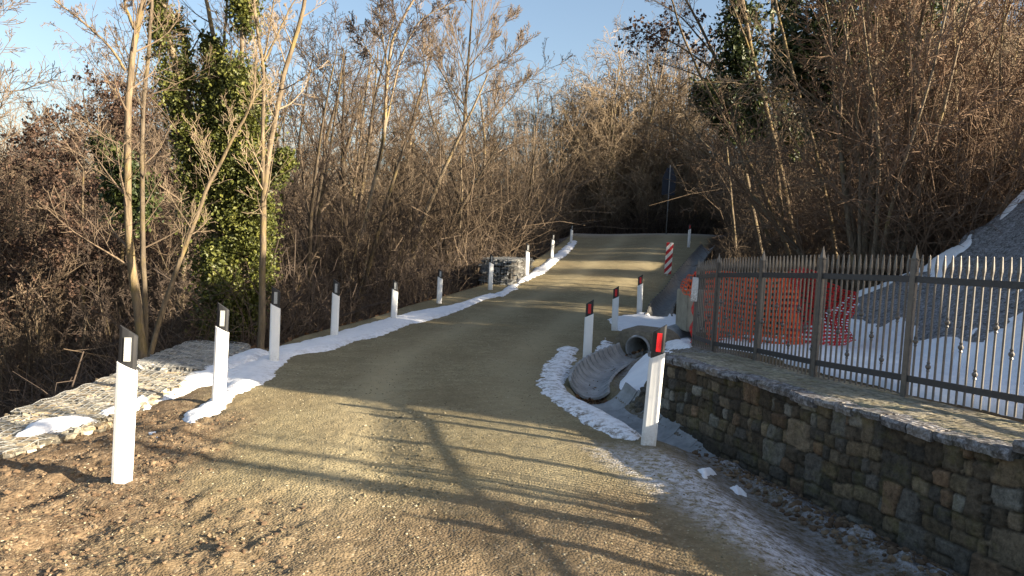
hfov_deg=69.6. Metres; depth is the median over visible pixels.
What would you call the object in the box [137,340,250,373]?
gabion
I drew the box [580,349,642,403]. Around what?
leaf litter
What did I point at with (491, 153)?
bare tree
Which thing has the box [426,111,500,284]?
bare tree
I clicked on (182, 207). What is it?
bare tree
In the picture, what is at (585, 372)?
drain channel
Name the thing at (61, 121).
bare tree
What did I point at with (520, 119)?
bare tree
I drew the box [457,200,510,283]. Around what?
bare shrub
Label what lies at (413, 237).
bare shrub
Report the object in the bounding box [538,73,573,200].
bare tree
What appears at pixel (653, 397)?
delineator post
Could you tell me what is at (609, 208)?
bare shrub
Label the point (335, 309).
delineator post
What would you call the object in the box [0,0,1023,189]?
sky
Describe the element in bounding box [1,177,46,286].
bare tree
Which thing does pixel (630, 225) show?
undergrowth
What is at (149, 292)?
bare shrub
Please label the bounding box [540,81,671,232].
bare tree
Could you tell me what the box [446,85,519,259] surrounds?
bare tree
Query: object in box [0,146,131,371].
bare tree
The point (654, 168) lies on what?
bare shrub
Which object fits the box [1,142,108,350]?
bare tree
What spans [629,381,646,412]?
rubble stub
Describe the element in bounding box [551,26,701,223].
bare tree
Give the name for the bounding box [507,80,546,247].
bare tree
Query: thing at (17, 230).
bare tree
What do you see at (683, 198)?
bare shrub
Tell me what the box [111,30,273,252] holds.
bare tree
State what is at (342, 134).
bare tree
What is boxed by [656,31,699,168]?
bare tree
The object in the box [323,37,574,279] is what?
bare tree
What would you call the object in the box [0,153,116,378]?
bare tree
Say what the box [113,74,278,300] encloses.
bare tree
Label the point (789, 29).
ivy tree
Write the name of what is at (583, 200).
bare shrub
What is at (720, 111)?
slanting tree
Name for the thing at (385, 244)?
bare shrub
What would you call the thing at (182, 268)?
bare tree
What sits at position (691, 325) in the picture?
safety net
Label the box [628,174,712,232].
bare shrub
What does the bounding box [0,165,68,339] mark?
bare tree
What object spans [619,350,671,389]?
snow
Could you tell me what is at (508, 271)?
gabion
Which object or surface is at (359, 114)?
bare tree
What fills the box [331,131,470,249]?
bare tree
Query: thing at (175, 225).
bare tree
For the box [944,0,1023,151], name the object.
bare tree
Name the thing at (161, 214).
bare tree
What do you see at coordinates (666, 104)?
bare tree
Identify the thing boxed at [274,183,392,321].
bare shrub
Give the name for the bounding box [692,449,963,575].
earth clods
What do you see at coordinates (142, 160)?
bare tree
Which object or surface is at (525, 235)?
undergrowth
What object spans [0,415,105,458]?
gabion
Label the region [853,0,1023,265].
bare tree
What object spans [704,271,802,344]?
safety net
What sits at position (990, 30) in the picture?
bare tree
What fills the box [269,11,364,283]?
bare tree
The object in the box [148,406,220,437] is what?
snow
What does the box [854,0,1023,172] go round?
bare tree
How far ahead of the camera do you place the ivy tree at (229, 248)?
12.61 m
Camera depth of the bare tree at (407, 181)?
29.37 m
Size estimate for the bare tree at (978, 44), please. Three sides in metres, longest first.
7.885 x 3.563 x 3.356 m
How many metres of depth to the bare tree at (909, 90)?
21.80 m
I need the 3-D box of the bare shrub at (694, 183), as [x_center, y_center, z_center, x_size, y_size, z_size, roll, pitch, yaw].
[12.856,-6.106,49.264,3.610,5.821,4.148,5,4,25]
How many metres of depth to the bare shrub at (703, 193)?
47.64 m
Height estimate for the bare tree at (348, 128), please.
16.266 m
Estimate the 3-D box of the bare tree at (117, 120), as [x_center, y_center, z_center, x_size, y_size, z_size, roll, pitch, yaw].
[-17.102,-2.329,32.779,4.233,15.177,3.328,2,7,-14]
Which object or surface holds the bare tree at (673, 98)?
on the ground
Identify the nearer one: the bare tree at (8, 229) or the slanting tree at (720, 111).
the slanting tree at (720, 111)
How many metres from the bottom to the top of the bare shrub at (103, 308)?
4.338 m
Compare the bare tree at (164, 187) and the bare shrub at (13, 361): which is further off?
the bare tree at (164, 187)
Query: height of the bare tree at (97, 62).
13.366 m
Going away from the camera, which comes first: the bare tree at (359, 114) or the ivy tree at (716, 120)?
the ivy tree at (716, 120)
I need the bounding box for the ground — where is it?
[0,102,1023,575]
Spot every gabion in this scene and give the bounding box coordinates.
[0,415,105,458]
[4,369,193,428]
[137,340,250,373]
[478,256,533,285]
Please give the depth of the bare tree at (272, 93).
29.94 m
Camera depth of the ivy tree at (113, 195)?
14.72 m
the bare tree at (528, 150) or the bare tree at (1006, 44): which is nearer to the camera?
the bare tree at (1006, 44)
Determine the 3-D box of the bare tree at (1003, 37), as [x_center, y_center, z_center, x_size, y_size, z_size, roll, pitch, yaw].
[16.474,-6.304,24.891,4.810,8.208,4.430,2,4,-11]
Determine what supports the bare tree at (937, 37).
on the ground
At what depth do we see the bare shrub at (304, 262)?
25.72 m
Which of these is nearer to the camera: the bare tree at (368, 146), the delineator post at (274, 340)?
the delineator post at (274, 340)
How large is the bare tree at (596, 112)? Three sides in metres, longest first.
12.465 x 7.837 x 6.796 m
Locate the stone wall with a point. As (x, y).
(942, 484)
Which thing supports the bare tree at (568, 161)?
on the ground
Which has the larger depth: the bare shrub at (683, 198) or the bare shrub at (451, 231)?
the bare shrub at (683, 198)
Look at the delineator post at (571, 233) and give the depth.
35.88 m
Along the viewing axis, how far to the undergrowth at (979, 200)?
12.09 m
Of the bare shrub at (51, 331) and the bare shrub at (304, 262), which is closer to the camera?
the bare shrub at (51, 331)
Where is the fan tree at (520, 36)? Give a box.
[404,0,540,196]
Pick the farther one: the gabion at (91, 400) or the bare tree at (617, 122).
the bare tree at (617, 122)
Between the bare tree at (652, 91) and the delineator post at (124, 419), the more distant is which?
the bare tree at (652, 91)
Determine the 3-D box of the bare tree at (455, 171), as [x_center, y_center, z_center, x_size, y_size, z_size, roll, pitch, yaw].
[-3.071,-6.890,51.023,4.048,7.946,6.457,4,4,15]
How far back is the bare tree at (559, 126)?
52.67 m
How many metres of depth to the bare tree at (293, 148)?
38.65 m
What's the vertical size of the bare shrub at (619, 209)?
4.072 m
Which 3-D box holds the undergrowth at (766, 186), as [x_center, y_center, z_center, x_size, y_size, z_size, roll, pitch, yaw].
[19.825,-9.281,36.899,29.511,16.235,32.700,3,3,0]
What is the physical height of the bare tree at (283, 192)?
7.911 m
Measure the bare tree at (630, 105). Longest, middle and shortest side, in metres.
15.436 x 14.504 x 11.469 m
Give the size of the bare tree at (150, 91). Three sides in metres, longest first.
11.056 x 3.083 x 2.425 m
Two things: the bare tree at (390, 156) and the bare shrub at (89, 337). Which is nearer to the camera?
the bare shrub at (89, 337)
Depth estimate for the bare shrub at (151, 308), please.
21.75 m
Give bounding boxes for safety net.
[680,273,694,298]
[689,272,695,342]
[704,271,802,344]
[775,267,855,345]
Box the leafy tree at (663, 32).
[614,0,762,255]
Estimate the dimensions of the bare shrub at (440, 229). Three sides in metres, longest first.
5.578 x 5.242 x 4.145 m
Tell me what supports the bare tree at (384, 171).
on the ground
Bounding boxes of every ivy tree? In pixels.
[53,76,169,302]
[126,0,299,343]
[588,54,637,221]
[687,51,754,248]
[708,0,810,250]
[754,0,967,261]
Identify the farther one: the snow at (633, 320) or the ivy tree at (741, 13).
the ivy tree at (741, 13)
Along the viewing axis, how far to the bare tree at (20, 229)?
19.61 m
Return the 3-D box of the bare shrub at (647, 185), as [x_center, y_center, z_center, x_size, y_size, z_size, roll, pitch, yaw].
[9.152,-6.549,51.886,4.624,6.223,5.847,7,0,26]
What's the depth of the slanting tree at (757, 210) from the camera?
17.38 m
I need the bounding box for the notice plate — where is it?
[690,277,698,301]
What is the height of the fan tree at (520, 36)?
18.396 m
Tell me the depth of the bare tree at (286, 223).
29.48 m
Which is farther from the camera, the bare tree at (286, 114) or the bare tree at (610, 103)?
the bare tree at (610, 103)
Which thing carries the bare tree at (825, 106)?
on the ground
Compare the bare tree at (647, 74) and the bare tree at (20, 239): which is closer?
the bare tree at (20, 239)
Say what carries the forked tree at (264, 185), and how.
on the ground
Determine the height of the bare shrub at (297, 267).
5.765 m
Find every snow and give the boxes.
[15,395,151,439]
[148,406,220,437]
[156,293,498,410]
[180,348,268,386]
[495,240,576,296]
[536,340,640,440]
[608,312,691,350]
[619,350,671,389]
[698,467,746,496]
[719,318,1023,418]
[811,190,1023,349]
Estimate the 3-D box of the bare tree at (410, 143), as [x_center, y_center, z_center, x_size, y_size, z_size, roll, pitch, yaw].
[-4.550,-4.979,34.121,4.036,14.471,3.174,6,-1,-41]
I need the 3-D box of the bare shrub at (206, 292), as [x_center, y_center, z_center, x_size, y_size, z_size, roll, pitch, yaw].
[-6.104,0.759,15.991,3.184,4.239,3.076,3,3,2]
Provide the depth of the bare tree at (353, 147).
40.43 m
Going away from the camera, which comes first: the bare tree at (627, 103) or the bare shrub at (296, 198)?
the bare shrub at (296, 198)
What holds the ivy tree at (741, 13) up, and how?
on the ground
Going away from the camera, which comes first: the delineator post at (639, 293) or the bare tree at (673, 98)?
the delineator post at (639, 293)
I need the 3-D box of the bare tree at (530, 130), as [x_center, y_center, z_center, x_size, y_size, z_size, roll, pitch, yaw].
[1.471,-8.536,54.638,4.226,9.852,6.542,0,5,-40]
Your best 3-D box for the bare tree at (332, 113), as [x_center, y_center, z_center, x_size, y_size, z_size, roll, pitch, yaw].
[-6.459,-3.588,27.137,5.777,13.573,6.133,2,6,-40]
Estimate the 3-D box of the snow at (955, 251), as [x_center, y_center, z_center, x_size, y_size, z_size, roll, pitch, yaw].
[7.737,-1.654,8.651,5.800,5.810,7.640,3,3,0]
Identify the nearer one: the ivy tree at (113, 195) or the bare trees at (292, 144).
the ivy tree at (113, 195)
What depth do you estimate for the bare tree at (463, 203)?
25.79 m
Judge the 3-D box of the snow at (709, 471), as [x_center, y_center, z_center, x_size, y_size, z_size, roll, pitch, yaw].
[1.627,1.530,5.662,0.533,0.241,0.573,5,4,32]
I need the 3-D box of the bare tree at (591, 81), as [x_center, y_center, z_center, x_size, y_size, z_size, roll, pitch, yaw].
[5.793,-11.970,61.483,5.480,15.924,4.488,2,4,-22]
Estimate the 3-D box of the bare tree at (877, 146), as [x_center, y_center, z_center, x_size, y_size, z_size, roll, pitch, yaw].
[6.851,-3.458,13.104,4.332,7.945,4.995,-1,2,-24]
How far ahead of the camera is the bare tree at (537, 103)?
50.98 m
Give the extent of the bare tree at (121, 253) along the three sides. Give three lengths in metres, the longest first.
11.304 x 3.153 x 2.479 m
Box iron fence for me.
[691,245,1023,418]
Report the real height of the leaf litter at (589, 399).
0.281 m
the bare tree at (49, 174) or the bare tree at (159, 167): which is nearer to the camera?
the bare tree at (49, 174)
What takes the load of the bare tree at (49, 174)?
on the ground
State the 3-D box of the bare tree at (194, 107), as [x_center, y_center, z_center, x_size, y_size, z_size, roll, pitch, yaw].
[-11.568,-2.466,29.509,6.516,14.769,5.762,2,4,-16]
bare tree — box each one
[0,22,180,345]
[0,59,183,378]
[0,112,87,342]
[0,124,55,257]
[0,126,103,392]
[0,142,67,390]
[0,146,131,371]
[0,148,95,347]
[0,150,139,390]
[0,151,108,313]
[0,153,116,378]
[0,161,102,404]
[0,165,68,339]
[1,71,172,292]
[1,130,128,354]
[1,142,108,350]
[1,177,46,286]
[2,143,49,398]
[23,105,185,331]
[24,115,208,332]
[26,0,192,358]
[26,98,184,304]
[39,68,178,227]
[50,127,111,368]
[63,31,309,337]
[64,0,192,350]
[74,62,165,282]
[78,66,176,346]
[88,39,192,298]
[101,0,221,354]
[103,67,179,300]
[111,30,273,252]
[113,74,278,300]
[115,52,177,312]
[126,162,183,333]
[139,34,306,318]
[142,7,334,277]
[145,140,300,293]
[152,122,206,302]
[167,157,252,343]
[189,0,305,275]
[191,4,298,204]
[196,16,283,256]
[199,2,336,295]
[200,44,317,271]
[239,0,322,223]
[259,74,314,301]
[260,2,387,333]
[265,10,390,264]
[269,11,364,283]
[271,1,375,305]
[271,11,412,308]
[279,133,304,257]
[292,48,421,223]
[298,19,406,286]
[309,3,403,274]
[319,84,459,273]
[320,3,442,317]
[320,16,413,270]
[321,64,395,205]
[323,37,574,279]
[327,0,452,273]
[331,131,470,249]
[341,140,447,240]
[344,0,467,277]
[362,53,454,220]
[375,81,465,184]
[377,95,412,211]
[382,105,445,267]
[382,124,504,266]
[386,28,474,265]
[391,110,566,287]
[424,49,530,227]
[424,119,488,231]
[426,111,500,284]
[438,124,487,223]
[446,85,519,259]
[458,130,528,217]
[468,102,521,222]
[470,94,547,205]
[487,119,569,256]
[497,94,529,167]
[500,73,615,196]
[501,108,527,239]
[503,80,602,212]
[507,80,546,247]
[508,104,551,217]
[510,109,557,195]
[512,151,530,223]
[521,80,609,191]
[523,74,609,216]
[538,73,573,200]
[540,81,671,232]
[540,82,576,220]
[545,73,656,233]
[545,94,640,233]
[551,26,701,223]
[553,63,654,216]
[559,113,636,233]
[562,42,808,216]
[570,52,600,134]
[575,83,664,228]
[580,53,672,144]
[585,68,663,215]
[586,65,676,195]
[589,15,659,217]
[596,34,717,226]
[605,0,685,233]
[626,11,670,150]
[628,27,732,167]
[629,54,724,185]
[631,4,1023,301]
[638,23,733,233]
[638,44,666,112]
[638,51,765,172]
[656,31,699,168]
[657,75,766,197]
[678,122,721,177]
[701,52,765,221]
[709,0,1023,203]
[723,0,1015,273]
[777,0,1023,290]
[808,0,903,126]
[824,0,928,246]
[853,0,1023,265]
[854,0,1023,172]
[864,0,1017,200]
[877,0,1023,245]
[880,11,976,160]
[881,2,997,128]
[883,1,1002,125]
[920,0,1001,111]
[925,0,1023,125]
[929,0,1013,118]
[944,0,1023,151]
[946,0,1023,142]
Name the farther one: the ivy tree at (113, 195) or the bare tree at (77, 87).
the bare tree at (77, 87)
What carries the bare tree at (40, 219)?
on the ground
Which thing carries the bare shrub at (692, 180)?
on the ground
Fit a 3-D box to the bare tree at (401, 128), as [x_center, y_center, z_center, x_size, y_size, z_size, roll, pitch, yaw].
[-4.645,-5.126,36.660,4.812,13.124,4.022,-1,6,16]
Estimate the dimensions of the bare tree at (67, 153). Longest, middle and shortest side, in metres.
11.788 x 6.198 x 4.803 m
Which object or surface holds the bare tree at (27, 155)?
on the ground
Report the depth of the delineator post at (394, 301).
14.83 m
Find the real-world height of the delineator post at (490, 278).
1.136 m
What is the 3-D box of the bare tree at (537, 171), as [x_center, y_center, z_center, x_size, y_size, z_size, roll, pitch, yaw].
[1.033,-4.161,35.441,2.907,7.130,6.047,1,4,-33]
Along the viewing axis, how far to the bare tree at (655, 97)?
47.73 m
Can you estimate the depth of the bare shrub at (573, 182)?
50.93 m
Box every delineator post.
[111,325,137,483]
[212,303,228,404]
[269,286,280,360]
[330,279,339,334]
[391,280,397,317]
[436,268,442,303]
[488,254,493,289]
[525,243,529,274]
[550,233,554,257]
[570,225,572,242]
[583,299,593,356]
[611,286,618,330]
[637,275,642,312]
[641,324,666,445]
[687,224,690,246]
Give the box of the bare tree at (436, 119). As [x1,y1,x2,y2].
[381,0,474,260]
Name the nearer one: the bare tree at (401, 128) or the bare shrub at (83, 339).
the bare shrub at (83, 339)
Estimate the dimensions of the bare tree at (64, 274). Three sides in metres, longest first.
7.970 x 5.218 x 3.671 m
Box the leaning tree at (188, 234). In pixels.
[147,40,284,356]
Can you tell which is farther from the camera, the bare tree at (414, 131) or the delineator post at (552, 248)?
the bare tree at (414, 131)
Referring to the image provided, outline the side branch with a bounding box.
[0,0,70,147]
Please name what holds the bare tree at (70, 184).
on the ground
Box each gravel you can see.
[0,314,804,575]
[291,410,468,506]
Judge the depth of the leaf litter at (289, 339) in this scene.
14.47 m
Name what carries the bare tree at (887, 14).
on the ground
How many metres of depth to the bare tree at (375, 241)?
18.39 m
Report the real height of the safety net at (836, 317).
1.179 m
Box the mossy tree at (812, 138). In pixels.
[685,0,839,265]
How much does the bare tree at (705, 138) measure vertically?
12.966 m
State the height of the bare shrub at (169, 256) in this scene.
4.786 m
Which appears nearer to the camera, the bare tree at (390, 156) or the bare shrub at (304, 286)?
the bare shrub at (304, 286)
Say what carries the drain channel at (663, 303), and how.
on the ground
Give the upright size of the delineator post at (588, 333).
1.031 m
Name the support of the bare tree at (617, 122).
on the ground
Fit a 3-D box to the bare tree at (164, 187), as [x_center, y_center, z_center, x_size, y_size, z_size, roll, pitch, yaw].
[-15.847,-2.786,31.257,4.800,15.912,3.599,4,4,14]
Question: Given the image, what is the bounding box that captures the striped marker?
[664,242,673,275]
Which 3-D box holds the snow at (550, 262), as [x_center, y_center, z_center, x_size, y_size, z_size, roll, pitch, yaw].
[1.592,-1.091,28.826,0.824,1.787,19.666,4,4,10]
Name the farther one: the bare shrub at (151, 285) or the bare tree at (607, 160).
the bare tree at (607, 160)
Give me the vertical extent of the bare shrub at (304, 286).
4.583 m
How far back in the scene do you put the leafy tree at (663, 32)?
19.60 m
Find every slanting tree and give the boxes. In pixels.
[634,107,778,255]
[644,0,791,256]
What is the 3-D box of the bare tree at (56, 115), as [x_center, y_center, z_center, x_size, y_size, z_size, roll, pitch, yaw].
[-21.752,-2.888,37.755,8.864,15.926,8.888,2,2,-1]
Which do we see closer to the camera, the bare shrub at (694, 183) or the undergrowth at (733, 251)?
the undergrowth at (733, 251)
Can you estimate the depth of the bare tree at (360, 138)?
29.88 m
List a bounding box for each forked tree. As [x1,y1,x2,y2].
[232,0,334,348]
[833,0,938,204]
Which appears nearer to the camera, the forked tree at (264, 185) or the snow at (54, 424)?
the snow at (54, 424)
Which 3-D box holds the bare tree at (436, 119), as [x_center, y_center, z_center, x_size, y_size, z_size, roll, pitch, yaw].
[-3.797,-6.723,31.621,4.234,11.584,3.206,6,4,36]
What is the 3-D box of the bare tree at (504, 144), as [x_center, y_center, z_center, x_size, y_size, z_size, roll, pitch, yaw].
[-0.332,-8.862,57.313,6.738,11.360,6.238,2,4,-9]
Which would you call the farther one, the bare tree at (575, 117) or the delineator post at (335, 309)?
the bare tree at (575, 117)
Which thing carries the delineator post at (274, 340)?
on the ground
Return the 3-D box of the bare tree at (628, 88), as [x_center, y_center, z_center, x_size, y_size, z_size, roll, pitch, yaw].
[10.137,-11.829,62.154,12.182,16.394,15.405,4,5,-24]
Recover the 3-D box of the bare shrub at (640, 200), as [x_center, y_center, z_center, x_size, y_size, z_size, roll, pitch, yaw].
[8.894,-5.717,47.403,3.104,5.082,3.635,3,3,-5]
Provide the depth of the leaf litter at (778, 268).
17.67 m
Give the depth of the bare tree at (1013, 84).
12.10 m
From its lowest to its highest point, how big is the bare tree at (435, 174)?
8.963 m
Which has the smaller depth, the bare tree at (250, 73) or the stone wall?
the stone wall
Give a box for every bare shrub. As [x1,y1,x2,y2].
[0,249,169,399]
[0,261,85,415]
[0,286,130,402]
[0,337,55,404]
[52,296,125,379]
[66,251,196,377]
[72,223,202,358]
[105,236,210,345]
[109,272,196,346]
[130,241,198,321]
[135,196,319,339]
[156,235,314,343]
[245,246,326,336]
[247,177,372,323]
[269,235,328,305]
[272,210,360,319]
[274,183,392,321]
[320,189,426,317]
[371,211,439,300]
[388,180,492,282]
[392,216,454,296]
[429,201,500,281]
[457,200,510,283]
[487,219,529,256]
[550,150,592,229]
[556,186,596,218]
[587,181,632,232]
[612,181,639,229]
[616,152,661,217]
[627,130,709,232]
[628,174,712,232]
[629,159,681,232]
[658,166,700,230]
[663,157,733,233]
[665,172,697,231]
[673,151,713,232]
[675,151,720,224]
[681,147,732,232]
[701,167,722,234]
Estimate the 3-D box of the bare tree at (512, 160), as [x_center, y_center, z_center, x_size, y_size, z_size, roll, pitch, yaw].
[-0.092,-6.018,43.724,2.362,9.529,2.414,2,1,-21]
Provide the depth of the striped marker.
23.96 m
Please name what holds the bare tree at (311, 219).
on the ground
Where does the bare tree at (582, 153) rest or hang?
on the ground
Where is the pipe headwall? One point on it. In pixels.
(625, 335)
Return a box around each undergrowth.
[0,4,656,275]
[0,211,514,418]
[2,66,646,399]
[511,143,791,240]
[643,3,1023,250]
[679,163,1023,324]
[711,1,1023,288]
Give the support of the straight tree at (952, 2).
on the ground
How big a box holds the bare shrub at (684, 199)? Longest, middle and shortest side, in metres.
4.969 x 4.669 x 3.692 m
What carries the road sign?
on the ground
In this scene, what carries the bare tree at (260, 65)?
on the ground
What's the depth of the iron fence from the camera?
6.23 m
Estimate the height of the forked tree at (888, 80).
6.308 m
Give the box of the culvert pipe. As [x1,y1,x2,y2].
[625,324,690,355]
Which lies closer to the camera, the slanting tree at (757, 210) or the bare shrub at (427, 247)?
the slanting tree at (757, 210)
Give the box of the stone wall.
[648,351,1023,575]
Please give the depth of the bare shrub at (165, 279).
25.26 m
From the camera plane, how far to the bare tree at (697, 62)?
53.40 m
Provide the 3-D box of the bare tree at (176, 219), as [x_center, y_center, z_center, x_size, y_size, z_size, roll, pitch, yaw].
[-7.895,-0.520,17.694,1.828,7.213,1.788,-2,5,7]
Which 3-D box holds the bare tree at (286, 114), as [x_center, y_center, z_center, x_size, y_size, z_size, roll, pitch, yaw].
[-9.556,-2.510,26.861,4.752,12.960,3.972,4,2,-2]
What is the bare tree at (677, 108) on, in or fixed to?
on the ground
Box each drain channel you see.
[568,342,639,399]
[590,382,715,456]
[644,244,713,316]
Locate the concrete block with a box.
[676,289,722,331]
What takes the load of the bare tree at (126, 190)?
on the ground
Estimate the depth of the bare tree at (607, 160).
47.70 m
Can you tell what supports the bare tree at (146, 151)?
on the ground
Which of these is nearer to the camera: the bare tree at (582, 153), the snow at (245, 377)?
the snow at (245, 377)
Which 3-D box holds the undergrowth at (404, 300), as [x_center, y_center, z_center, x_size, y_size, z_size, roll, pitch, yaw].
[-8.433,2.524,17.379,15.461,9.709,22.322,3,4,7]
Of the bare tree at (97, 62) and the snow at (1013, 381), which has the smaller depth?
the snow at (1013, 381)
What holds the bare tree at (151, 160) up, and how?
on the ground
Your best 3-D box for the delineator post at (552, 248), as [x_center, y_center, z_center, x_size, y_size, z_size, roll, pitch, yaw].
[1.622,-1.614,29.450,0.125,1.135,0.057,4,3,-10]
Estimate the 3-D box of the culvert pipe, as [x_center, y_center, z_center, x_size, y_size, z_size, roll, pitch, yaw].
[2.309,0.828,11.423,0.392,0.494,1.633,6,4,36]
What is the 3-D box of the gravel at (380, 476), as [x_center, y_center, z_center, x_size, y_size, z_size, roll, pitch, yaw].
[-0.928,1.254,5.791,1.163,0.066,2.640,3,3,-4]
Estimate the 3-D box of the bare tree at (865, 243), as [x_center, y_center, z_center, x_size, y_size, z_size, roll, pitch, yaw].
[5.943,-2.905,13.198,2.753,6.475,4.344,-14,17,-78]
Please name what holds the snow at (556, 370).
on the ground
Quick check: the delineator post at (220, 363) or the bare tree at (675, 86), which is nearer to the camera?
the delineator post at (220, 363)
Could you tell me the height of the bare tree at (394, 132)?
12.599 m
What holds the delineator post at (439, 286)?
on the ground
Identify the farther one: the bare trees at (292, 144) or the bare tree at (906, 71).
the bare trees at (292, 144)
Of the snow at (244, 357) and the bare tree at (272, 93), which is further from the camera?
the bare tree at (272, 93)
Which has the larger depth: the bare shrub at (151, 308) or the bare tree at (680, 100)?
the bare tree at (680, 100)
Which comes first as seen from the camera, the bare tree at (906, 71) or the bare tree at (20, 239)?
the bare tree at (906, 71)
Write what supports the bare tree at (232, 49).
on the ground
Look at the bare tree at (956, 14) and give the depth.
23.15 m
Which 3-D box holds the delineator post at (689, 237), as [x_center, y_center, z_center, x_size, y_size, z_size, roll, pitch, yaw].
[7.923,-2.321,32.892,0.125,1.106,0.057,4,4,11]
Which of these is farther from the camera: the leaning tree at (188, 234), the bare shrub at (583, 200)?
the bare shrub at (583, 200)
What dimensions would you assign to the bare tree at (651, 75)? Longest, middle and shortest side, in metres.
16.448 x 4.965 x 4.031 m
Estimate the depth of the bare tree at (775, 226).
14.42 m
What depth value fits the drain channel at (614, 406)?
7.69 m
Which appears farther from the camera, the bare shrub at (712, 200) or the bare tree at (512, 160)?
the bare shrub at (712, 200)
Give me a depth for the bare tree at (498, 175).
42.84 m
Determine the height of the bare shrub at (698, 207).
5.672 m
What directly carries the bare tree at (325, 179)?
on the ground
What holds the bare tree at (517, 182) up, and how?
on the ground
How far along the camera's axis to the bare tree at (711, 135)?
49.67 m
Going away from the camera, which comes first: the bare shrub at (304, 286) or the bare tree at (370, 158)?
the bare shrub at (304, 286)
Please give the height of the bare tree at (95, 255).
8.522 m
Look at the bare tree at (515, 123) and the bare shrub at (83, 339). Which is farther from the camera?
the bare tree at (515, 123)
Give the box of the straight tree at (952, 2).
[922,0,1008,146]
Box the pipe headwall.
[614,325,679,353]
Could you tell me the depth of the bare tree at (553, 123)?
50.22 m
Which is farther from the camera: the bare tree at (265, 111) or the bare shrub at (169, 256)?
the bare tree at (265, 111)
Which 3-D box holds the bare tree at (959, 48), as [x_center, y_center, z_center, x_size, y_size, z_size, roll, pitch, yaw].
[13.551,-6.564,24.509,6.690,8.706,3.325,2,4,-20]
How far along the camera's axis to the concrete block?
11.47 m
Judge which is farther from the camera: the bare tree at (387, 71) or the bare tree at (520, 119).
the bare tree at (520, 119)
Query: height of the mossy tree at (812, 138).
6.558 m
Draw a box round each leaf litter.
[250,282,486,348]
[576,392,606,403]
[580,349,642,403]
[706,217,935,329]
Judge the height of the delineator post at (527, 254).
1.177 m
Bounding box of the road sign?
[661,165,675,233]
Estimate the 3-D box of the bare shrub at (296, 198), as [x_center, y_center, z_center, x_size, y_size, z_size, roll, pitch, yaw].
[-5.682,-0.328,21.254,4.339,5.994,4.490,5,4,25]
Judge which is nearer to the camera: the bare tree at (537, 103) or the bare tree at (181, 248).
the bare tree at (181, 248)
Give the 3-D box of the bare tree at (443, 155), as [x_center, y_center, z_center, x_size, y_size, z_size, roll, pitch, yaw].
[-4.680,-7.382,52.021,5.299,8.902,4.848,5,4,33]
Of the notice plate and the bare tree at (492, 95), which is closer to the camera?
the notice plate
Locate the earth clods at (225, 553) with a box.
[0,408,318,575]
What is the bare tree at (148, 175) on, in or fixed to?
on the ground
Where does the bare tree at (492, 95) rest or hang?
on the ground
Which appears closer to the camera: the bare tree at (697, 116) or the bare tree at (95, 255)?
the bare tree at (95, 255)
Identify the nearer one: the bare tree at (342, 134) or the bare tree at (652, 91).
the bare tree at (342, 134)
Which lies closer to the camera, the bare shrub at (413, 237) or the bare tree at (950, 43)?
the bare tree at (950, 43)
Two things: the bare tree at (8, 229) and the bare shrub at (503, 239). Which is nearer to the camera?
the bare tree at (8, 229)

